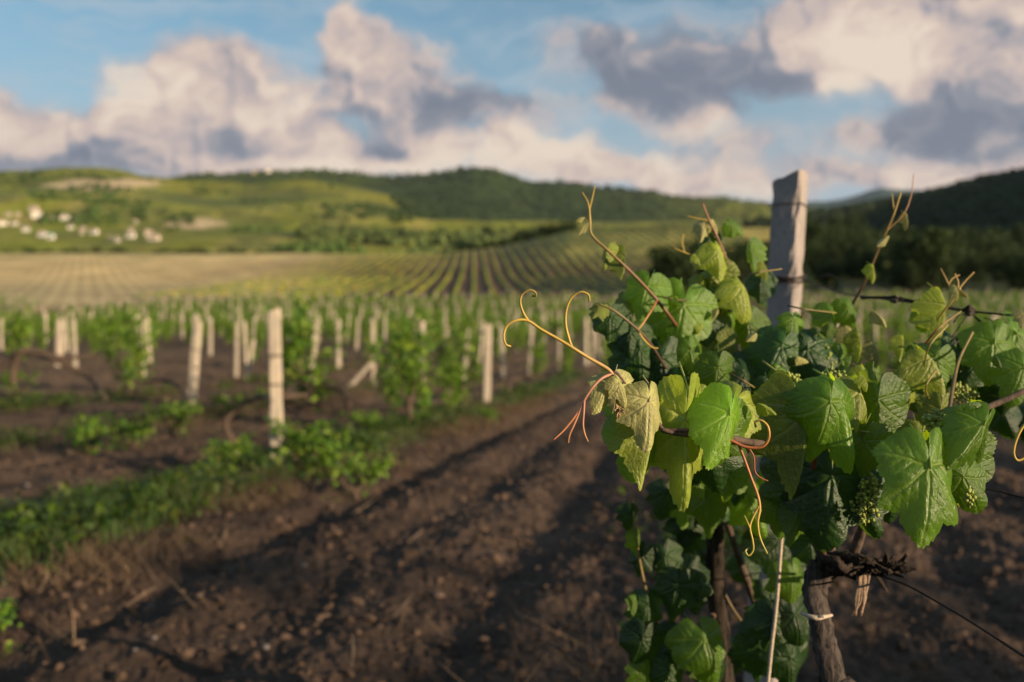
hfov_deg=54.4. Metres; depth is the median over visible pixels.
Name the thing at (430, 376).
old vine
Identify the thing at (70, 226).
house
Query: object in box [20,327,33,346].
grapevine
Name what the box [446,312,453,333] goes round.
grapevine
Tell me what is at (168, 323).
grapevine
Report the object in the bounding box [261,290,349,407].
grapevine
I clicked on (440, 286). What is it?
vine row
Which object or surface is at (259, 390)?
vine sucker
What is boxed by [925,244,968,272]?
tree
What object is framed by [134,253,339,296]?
vine row
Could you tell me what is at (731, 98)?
sky
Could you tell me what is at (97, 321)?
grapevine
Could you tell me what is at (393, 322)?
grapevine
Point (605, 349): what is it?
grapevine
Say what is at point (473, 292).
vine row
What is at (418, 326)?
grapevine
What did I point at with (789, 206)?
vineyard post
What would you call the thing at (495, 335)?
grapevine
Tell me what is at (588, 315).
grapevine
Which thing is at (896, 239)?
tree
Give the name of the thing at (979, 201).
dark hill forest
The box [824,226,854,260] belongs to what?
tree
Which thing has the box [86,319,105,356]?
grapevine
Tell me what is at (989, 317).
grapevine
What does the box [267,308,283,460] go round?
vineyard post
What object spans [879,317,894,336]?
grapevine
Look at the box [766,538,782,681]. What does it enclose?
stake
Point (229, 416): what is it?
old vine
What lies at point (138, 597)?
stick
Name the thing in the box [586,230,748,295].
vine row
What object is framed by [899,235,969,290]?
tree
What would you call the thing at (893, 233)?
tree
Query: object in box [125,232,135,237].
house
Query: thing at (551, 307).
distant vines
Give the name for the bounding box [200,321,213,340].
grapevine
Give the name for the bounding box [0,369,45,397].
vine sucker
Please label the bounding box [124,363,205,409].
old vine
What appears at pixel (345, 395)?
old vine
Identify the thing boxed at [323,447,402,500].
vine sucker
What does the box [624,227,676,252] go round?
vine row
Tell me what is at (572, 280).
vine row
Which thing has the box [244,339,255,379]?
vineyard post
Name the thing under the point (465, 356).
vineyard post
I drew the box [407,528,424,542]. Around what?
stick
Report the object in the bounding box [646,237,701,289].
tree
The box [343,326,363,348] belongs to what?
grapevine
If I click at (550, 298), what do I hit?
distant posts
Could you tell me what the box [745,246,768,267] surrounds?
tree
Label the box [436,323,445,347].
grapevine
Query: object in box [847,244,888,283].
tree
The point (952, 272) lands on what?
tree
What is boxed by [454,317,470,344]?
grapevine
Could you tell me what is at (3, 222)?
house
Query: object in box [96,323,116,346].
grapevine
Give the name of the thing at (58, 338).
vineyard post
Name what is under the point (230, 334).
grapevine
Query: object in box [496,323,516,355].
grapevine
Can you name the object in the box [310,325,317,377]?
vineyard post
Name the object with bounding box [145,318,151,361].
vineyard post
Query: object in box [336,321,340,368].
vineyard post
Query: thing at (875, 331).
vineyard post
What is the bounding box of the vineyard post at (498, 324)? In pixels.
[497,322,500,356]
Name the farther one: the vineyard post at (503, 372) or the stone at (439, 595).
the vineyard post at (503, 372)
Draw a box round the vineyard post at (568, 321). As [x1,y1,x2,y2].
[567,314,571,338]
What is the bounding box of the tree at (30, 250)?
[22,246,37,253]
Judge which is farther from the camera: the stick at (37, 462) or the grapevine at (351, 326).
the grapevine at (351, 326)
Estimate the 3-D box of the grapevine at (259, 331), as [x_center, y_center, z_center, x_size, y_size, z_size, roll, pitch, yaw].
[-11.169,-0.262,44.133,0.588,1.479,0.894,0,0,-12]
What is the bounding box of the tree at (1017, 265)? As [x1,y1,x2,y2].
[1002,250,1023,289]
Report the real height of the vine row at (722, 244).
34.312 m
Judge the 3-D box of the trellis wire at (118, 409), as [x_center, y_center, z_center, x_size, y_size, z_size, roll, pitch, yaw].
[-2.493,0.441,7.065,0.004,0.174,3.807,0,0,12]
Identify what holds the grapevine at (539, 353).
on the ground at (52, 282)
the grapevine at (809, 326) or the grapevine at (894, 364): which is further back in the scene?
the grapevine at (809, 326)
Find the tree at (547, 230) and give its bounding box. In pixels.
[538,225,554,235]
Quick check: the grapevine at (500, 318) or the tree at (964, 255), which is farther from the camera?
the tree at (964, 255)
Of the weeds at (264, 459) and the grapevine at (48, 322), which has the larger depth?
the grapevine at (48, 322)
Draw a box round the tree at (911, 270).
[889,257,930,292]
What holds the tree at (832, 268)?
on the ground at (52, 282)
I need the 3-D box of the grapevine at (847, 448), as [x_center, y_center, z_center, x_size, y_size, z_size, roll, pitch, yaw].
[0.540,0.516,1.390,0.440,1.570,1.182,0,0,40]
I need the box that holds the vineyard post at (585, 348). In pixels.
[583,317,587,365]
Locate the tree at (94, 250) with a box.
[89,246,102,252]
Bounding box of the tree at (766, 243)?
[762,240,768,246]
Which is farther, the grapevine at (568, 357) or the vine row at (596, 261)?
the vine row at (596, 261)
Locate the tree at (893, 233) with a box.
[880,224,896,236]
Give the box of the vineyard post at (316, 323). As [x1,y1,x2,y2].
[314,320,317,354]
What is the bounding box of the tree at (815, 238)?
[805,235,826,251]
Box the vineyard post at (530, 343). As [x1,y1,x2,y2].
[527,324,533,374]
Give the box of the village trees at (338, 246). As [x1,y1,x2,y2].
[0,171,413,253]
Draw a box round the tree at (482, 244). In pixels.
[476,241,488,249]
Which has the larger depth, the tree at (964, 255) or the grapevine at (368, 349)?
the tree at (964, 255)
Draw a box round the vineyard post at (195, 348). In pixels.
[187,322,201,407]
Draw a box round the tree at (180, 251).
[172,249,185,253]
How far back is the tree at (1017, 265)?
184.19 m
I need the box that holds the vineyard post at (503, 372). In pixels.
[499,327,505,376]
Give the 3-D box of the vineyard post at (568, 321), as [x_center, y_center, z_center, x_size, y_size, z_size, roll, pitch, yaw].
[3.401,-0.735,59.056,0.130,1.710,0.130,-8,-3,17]
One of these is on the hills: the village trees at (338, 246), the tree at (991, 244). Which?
the village trees at (338, 246)
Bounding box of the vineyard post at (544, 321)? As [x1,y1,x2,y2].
[543,315,545,344]
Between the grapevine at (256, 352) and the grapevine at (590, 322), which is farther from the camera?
the grapevine at (590, 322)
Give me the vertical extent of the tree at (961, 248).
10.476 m
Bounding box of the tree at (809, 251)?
[802,240,823,274]
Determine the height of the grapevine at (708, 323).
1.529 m
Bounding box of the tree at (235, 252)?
[225,246,244,253]
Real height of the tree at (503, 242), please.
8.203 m
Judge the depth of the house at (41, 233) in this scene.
793.99 m
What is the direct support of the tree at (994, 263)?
on the ground at (52, 282)
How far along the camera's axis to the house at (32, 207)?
1196.85 m
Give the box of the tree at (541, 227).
[537,226,548,236]
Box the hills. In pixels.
[0,167,1001,253]
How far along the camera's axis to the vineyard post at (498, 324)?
38.74 m
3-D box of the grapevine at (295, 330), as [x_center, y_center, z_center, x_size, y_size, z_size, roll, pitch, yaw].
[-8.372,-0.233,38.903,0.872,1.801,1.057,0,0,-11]
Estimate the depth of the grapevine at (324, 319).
62.03 m
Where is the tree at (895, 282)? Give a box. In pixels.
[883,237,932,291]
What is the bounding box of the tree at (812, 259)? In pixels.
[804,240,835,282]
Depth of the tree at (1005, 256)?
190.88 m
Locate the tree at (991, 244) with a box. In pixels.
[974,230,1013,278]
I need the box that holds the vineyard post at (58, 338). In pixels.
[55,319,60,366]
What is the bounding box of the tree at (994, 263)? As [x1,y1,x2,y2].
[991,257,1007,281]
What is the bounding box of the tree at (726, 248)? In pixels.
[724,240,745,252]
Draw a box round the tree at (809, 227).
[804,217,829,243]
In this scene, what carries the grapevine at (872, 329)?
on the ground at (52, 282)
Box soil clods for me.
[0,410,1023,681]
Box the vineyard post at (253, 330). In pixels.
[251,317,255,337]
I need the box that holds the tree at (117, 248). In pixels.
[112,247,126,252]
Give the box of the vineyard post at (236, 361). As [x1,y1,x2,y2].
[234,323,238,376]
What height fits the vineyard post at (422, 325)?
1.951 m
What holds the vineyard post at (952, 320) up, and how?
on the ground at (52, 282)
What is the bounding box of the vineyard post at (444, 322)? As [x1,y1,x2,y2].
[443,316,446,347]
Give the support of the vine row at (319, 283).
on the ground at (52, 282)
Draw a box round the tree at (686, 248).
[679,233,704,273]
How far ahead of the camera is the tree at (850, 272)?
230.52 m
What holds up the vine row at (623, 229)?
on the ground at (52, 282)
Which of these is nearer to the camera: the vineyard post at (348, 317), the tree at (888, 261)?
the vineyard post at (348, 317)
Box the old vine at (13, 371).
[9,347,98,383]
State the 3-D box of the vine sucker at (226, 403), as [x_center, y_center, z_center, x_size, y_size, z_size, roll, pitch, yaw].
[-4.391,1.162,15.440,0.831,0.809,0.630,0,0,-31]
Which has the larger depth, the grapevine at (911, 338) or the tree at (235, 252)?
the tree at (235, 252)
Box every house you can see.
[0,220,7,224]
[10,221,17,224]
[21,226,29,230]
[28,205,38,211]
[31,210,41,217]
[37,231,46,236]
[46,233,54,238]
[60,214,69,218]
[67,224,73,228]
[90,228,98,233]
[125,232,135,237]
[144,229,152,234]
[147,233,160,240]
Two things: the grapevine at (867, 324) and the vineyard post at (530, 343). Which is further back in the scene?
the grapevine at (867, 324)
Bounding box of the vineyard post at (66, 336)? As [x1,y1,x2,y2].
[63,315,68,351]
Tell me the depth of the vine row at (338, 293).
215.05 m
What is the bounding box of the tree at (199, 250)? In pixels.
[195,247,205,253]
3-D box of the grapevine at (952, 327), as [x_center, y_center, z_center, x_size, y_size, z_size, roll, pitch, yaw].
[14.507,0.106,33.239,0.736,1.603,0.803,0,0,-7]
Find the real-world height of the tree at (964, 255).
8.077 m
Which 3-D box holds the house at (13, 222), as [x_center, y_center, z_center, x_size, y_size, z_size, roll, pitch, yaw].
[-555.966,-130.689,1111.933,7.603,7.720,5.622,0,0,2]
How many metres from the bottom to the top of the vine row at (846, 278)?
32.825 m
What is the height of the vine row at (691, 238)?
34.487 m
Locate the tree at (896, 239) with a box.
[885,234,921,267]
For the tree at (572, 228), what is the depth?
433.71 m
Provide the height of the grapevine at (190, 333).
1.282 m
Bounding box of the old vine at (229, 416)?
[223,379,330,440]
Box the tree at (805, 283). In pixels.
[802,257,807,289]
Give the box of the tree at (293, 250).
[287,247,297,252]
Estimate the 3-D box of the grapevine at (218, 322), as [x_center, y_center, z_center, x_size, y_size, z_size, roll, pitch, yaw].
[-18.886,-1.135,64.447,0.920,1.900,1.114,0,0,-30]
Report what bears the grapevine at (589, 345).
on the ground at (52, 282)
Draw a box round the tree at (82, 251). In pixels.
[78,249,88,252]
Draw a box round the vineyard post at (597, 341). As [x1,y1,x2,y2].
[595,332,599,356]
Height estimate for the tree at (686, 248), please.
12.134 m
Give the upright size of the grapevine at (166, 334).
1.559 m
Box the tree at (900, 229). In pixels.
[885,221,903,236]
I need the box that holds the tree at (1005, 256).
[994,246,1019,286]
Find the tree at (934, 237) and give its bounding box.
[891,224,955,288]
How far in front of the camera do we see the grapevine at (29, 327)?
51.78 m
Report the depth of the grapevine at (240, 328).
50.71 m
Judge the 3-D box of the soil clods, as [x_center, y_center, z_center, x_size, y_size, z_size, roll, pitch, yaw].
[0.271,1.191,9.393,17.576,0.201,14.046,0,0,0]
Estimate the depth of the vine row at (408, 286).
216.03 m
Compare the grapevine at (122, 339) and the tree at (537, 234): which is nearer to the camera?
the grapevine at (122, 339)
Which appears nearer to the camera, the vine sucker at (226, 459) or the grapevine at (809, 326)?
the vine sucker at (226, 459)
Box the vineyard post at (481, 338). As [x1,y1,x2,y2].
[477,321,484,362]
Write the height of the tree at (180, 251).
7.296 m
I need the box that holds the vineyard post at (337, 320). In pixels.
[336,319,340,365]
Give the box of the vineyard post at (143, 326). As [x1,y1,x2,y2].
[142,321,145,374]
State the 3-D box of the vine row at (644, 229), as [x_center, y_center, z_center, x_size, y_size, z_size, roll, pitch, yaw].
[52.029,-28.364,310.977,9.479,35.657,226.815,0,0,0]
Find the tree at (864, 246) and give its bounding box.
[851,232,883,279]
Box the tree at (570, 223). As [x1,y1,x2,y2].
[562,220,577,226]
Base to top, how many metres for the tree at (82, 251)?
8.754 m
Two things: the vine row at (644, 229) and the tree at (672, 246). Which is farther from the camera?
the vine row at (644, 229)
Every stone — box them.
[262,644,269,649]
[431,591,444,598]
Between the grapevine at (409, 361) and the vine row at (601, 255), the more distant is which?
the vine row at (601, 255)
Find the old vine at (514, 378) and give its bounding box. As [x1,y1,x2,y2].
[502,367,557,395]
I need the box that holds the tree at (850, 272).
[834,243,861,280]
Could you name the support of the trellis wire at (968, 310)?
attached to the vineyard post at (789, 206)
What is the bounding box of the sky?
[0,0,1023,203]
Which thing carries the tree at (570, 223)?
on the ground at (52, 282)
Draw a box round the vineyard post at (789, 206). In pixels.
[744,169,808,681]
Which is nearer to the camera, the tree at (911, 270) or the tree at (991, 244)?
the tree at (911, 270)
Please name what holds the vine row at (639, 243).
on the ground at (52, 282)
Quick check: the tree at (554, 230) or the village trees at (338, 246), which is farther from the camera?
the village trees at (338, 246)
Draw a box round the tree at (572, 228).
[557,219,580,231]
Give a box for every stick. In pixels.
[20,459,55,465]
[125,586,155,606]
[351,634,354,666]
[391,592,414,618]
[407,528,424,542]
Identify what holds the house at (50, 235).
on the hills
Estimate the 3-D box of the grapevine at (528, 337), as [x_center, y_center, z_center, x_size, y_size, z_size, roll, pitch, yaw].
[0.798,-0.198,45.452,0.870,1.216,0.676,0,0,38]
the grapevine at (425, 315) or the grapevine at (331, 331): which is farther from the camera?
the grapevine at (425, 315)
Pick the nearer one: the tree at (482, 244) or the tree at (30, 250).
the tree at (482, 244)
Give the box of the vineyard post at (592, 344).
[591,328,594,363]
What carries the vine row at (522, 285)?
on the ground at (52, 282)
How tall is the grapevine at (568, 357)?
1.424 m
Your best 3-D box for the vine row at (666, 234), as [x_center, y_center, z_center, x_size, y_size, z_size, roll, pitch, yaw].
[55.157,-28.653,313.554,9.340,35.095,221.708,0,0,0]
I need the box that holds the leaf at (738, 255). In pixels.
[726,240,768,286]
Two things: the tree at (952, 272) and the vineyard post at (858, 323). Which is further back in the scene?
the tree at (952, 272)
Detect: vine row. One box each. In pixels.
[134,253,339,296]
[156,253,347,295]
[172,253,355,296]
[194,253,363,296]
[216,253,371,295]
[231,253,379,296]
[253,253,386,295]
[274,252,394,295]
[292,253,402,296]
[311,252,410,295]
[332,253,418,295]
[351,252,426,295]
[372,252,434,294]
[392,252,441,295]
[413,251,450,295]
[433,250,457,296]
[452,249,466,295]
[471,248,475,295]
[481,247,495,296]
[488,247,515,295]
[496,245,534,294]
[504,244,554,296]
[512,242,571,295]
[520,240,593,295]
[528,239,613,296]
[536,237,623,292]
[545,236,626,289]
[552,234,627,285]
[560,232,685,295]
[568,230,687,291]
[577,230,686,285]
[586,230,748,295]
[592,229,650,267]
[600,229,745,288]
[607,228,652,252]
[615,228,655,245]
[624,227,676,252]
[632,226,677,248]
[640,226,804,285]
[649,226,811,284]
[656,225,817,282]
[664,225,824,281]
[671,224,831,281]
[679,224,836,281]
[687,225,844,280]
[717,227,853,278]
[717,230,848,279]
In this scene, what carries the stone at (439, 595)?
on the ground at (52, 282)
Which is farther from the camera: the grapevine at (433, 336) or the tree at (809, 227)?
the tree at (809, 227)
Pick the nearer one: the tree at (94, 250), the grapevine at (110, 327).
the grapevine at (110, 327)
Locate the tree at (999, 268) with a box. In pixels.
[993,241,1017,281]
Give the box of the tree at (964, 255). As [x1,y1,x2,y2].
[956,253,974,281]
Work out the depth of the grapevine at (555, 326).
53.34 m
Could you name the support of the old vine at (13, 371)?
on the ground at (52, 282)
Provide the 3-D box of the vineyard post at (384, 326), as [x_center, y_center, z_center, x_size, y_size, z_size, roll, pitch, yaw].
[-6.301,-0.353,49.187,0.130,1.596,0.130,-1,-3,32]
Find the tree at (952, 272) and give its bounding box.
[937,255,958,286]
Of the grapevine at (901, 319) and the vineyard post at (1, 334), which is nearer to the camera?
the vineyard post at (1, 334)
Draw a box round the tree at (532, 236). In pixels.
[529,232,542,239]
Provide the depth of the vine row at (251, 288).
217.33 m
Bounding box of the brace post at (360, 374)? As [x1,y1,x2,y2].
[346,362,373,387]
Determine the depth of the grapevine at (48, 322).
66.55 m
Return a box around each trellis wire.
[0,399,275,409]
[283,367,486,398]
[804,280,1013,346]
[805,565,1023,657]
[811,274,863,300]
[985,488,1023,497]
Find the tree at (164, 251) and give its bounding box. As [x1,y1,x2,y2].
[158,248,170,252]
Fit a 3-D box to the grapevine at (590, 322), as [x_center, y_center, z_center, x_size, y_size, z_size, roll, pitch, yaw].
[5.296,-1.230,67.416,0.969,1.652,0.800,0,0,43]
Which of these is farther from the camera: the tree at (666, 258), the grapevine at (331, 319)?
the tree at (666, 258)
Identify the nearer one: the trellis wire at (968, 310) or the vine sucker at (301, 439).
the trellis wire at (968, 310)
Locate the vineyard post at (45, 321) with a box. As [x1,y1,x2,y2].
[44,313,47,341]
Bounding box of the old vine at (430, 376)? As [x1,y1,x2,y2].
[424,367,444,396]
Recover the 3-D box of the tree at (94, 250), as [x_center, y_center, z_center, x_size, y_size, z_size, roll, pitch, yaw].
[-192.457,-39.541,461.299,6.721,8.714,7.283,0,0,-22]
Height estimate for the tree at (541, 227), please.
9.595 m
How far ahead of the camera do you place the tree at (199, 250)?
456.93 m
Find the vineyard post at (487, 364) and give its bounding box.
[483,324,491,404]
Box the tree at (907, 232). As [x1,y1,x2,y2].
[888,223,919,238]
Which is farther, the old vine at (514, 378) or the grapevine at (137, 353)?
the grapevine at (137, 353)
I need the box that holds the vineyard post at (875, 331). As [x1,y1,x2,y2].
[873,324,877,349]
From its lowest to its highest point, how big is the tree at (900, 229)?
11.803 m
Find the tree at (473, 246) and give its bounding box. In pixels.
[468,244,477,249]
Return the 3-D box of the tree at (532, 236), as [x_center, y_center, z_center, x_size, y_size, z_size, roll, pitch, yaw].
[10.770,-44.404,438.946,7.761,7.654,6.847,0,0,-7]
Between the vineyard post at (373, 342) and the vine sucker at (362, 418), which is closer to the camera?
the vine sucker at (362, 418)
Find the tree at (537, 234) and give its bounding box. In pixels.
[528,230,543,239]
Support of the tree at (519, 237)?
on the ground at (52, 282)
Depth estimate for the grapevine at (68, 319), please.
48.92 m
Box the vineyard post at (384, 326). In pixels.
[383,318,385,341]
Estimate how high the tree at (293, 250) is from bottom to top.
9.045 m
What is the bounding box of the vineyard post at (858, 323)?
[856,318,861,343]
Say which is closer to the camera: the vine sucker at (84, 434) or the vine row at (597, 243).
the vine sucker at (84, 434)
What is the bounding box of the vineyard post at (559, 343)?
[557,329,560,368]
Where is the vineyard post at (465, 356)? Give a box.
[462,329,470,379]
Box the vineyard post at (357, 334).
[355,317,359,349]
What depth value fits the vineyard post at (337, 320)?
31.84 m
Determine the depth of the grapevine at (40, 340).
41.62 m
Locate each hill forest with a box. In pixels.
[12,165,816,221]
[742,167,1023,235]
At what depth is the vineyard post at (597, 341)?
38.29 m
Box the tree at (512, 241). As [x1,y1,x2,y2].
[505,237,516,244]
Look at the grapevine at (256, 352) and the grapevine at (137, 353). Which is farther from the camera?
the grapevine at (256, 352)
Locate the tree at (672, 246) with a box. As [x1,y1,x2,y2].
[649,243,682,271]
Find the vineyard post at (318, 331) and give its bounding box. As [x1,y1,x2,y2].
[317,317,319,344]
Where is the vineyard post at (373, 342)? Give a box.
[371,324,375,383]
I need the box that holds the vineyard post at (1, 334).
[0,318,2,349]
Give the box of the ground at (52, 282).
[0,226,1023,681]
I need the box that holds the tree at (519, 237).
[512,232,527,242]
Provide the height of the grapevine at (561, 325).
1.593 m
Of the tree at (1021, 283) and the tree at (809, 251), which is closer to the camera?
the tree at (1021, 283)
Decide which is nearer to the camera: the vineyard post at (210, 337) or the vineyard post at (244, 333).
the vineyard post at (244, 333)
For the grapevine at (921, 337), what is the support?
on the ground at (52, 282)
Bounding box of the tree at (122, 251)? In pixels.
[116,249,128,252]
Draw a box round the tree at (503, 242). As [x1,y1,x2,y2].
[497,237,510,246]
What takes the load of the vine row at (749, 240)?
on the ground at (52, 282)
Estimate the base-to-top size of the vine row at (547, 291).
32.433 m
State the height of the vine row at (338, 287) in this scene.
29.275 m
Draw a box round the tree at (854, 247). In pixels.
[848,237,891,280]
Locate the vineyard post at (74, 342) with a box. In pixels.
[71,319,77,367]
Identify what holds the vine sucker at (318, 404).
on the ground at (52, 282)
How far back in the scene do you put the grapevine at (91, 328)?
57.63 m
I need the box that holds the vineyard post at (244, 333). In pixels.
[242,321,247,363]
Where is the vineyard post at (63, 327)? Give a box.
[61,322,65,354]
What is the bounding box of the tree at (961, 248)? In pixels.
[951,242,977,280]
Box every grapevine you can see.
[0,290,37,361]
[1,314,8,332]
[2,326,18,354]
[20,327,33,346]
[22,321,34,343]
[32,315,43,338]
[34,325,48,349]
[36,316,57,339]
[40,314,55,333]
[61,313,73,345]
[67,322,85,347]
[79,316,90,336]
[82,322,90,343]
[83,319,95,337]
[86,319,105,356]
[90,313,101,334]
[92,301,127,361]
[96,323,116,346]
[106,303,159,390]
[107,326,126,354]
[141,315,163,341]
[150,317,161,339]
[158,315,175,343]
[162,317,176,338]
[175,324,184,335]
[181,318,193,336]
[184,322,205,344]
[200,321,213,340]
[207,316,219,332]
[213,309,226,336]
[219,317,234,345]
[227,320,243,340]
[234,309,252,338]
[241,333,262,363]
[248,324,258,341]
[253,318,265,348]
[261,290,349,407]
[288,314,308,355]
[308,317,320,339]
[312,310,329,336]
[322,317,334,343]
[326,317,335,333]
[338,316,349,340]
[343,314,353,331]
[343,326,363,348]
[349,317,359,338]
[359,308,442,422]
[359,315,368,332]
[362,326,384,359]
[363,319,375,336]
[378,357,402,406]
[381,312,401,343]
[387,327,399,356]
[399,317,409,336]
[403,314,416,337]
[413,312,429,345]
[415,310,430,323]
[425,320,442,346]
[426,349,465,412]
[431,316,483,410]
[434,312,446,339]
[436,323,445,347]
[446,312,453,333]
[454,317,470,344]
[460,329,476,361]
[461,310,478,337]
[471,331,484,355]
[474,313,485,328]
[479,314,491,336]
[491,321,511,358]
[492,310,506,330]
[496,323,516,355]
[503,174,1023,681]
[505,321,524,352]
[514,318,527,350]
[524,329,536,346]
[525,334,549,375]
[532,314,542,331]
[534,318,549,345]
[549,315,565,342]
[550,315,567,338]
[554,333,576,375]
[556,314,573,338]
[567,310,576,335]
[572,310,586,336]
[573,314,580,335]
[574,185,885,681]
[576,309,590,330]
[580,330,592,360]
[587,313,592,330]
[597,336,611,373]
[805,318,816,328]
[849,332,862,367]
[854,337,892,375]
[859,323,871,341]
[862,316,868,329]
[866,318,880,340]
[868,325,885,344]
[876,327,911,371]
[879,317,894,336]
[887,324,917,344]
[891,309,904,332]
[892,311,908,333]
[895,317,909,332]
[903,324,918,345]
[914,330,948,341]
[944,323,969,405]
[946,325,959,335]
[963,318,974,328]
[975,310,992,322]
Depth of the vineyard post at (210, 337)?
39.79 m
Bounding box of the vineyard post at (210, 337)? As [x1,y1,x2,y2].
[208,318,211,354]
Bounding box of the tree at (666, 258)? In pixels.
[646,242,696,280]
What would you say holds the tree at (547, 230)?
on the ground at (52, 282)
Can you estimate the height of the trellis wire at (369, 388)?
0.087 m
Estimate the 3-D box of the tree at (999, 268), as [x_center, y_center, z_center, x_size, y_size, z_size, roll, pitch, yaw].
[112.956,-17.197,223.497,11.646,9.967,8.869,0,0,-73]
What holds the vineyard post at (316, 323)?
on the ground at (52, 282)
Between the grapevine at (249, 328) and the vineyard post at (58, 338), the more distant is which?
the grapevine at (249, 328)
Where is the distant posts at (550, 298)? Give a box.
[73,285,1023,315]
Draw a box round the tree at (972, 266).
[953,252,989,283]
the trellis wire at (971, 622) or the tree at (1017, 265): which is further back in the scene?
the tree at (1017, 265)
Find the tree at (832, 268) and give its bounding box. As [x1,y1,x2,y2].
[811,259,845,289]
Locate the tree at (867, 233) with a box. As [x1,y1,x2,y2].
[855,229,888,248]
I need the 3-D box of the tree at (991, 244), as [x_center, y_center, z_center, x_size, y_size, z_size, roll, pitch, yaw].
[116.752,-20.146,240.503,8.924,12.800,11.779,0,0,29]
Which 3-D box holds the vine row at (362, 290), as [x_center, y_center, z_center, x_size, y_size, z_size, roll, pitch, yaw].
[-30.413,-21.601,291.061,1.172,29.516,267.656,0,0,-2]
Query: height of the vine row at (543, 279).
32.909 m
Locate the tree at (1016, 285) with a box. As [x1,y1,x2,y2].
[1007,254,1023,286]
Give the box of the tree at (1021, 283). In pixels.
[1016,273,1023,289]
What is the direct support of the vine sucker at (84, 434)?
on the ground at (52, 282)
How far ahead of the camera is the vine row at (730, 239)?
331.18 m
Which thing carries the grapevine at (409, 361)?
on the ground at (52, 282)
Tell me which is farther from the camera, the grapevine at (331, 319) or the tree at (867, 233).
the tree at (867, 233)
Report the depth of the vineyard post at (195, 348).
15.29 m
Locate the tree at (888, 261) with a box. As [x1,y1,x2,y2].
[869,240,904,286]
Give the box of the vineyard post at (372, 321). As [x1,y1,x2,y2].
[370,318,380,360]
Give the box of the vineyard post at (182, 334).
[181,314,183,338]
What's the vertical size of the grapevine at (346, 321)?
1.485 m
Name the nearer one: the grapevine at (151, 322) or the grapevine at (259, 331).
the grapevine at (259, 331)
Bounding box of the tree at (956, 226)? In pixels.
[948,224,968,233]
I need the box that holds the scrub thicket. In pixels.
[294,223,606,253]
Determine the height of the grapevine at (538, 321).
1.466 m
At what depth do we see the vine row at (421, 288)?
220.12 m
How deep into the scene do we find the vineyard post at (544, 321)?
49.22 m
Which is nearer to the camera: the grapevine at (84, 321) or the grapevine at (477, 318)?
the grapevine at (84, 321)
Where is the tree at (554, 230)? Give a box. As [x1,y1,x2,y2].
[547,222,563,235]
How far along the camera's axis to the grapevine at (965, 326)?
43.64 m
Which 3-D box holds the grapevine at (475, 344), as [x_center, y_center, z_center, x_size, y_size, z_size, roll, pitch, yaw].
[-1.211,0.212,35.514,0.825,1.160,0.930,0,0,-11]
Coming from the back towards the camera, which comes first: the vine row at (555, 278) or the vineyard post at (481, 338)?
the vine row at (555, 278)
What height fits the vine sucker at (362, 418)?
0.632 m
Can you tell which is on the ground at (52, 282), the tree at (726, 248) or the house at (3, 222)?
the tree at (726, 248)
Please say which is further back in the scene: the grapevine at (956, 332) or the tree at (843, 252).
the tree at (843, 252)
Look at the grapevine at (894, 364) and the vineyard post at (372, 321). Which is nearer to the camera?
the grapevine at (894, 364)
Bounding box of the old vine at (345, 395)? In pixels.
[297,374,354,414]
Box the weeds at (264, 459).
[0,351,875,582]
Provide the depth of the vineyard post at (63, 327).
36.55 m
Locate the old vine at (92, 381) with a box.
[0,346,108,401]
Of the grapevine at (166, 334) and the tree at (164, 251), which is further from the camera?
the tree at (164, 251)
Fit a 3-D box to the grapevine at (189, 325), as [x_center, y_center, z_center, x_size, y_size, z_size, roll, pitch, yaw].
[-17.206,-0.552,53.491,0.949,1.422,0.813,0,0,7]
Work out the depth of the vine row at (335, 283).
216.94 m
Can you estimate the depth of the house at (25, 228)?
852.43 m
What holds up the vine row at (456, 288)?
on the ground at (52, 282)
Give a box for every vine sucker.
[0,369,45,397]
[0,597,22,657]
[62,416,118,454]
[103,414,157,449]
[142,396,202,436]
[194,430,258,472]
[209,390,255,416]
[251,387,284,406]
[264,409,352,474]
[304,387,332,411]
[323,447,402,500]
[338,407,381,429]
[476,406,500,422]
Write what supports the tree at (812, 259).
on the ground at (52, 282)
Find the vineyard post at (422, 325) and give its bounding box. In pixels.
[418,321,424,382]
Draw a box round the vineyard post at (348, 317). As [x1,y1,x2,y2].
[345,314,349,340]
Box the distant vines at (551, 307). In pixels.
[10,289,1023,332]
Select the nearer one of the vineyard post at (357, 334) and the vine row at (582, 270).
the vineyard post at (357, 334)
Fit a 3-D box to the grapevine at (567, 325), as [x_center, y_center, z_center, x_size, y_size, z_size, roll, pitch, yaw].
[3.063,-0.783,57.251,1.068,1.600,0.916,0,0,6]
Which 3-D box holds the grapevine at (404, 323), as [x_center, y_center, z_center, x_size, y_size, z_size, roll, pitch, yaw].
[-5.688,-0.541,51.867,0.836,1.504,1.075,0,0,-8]
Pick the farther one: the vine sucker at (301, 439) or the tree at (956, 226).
the tree at (956, 226)
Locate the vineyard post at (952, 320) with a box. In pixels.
[951,314,954,334]
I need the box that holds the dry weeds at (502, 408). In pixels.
[0,360,991,681]
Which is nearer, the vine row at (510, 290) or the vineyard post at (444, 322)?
the vineyard post at (444, 322)
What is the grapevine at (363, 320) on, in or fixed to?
on the ground at (52, 282)

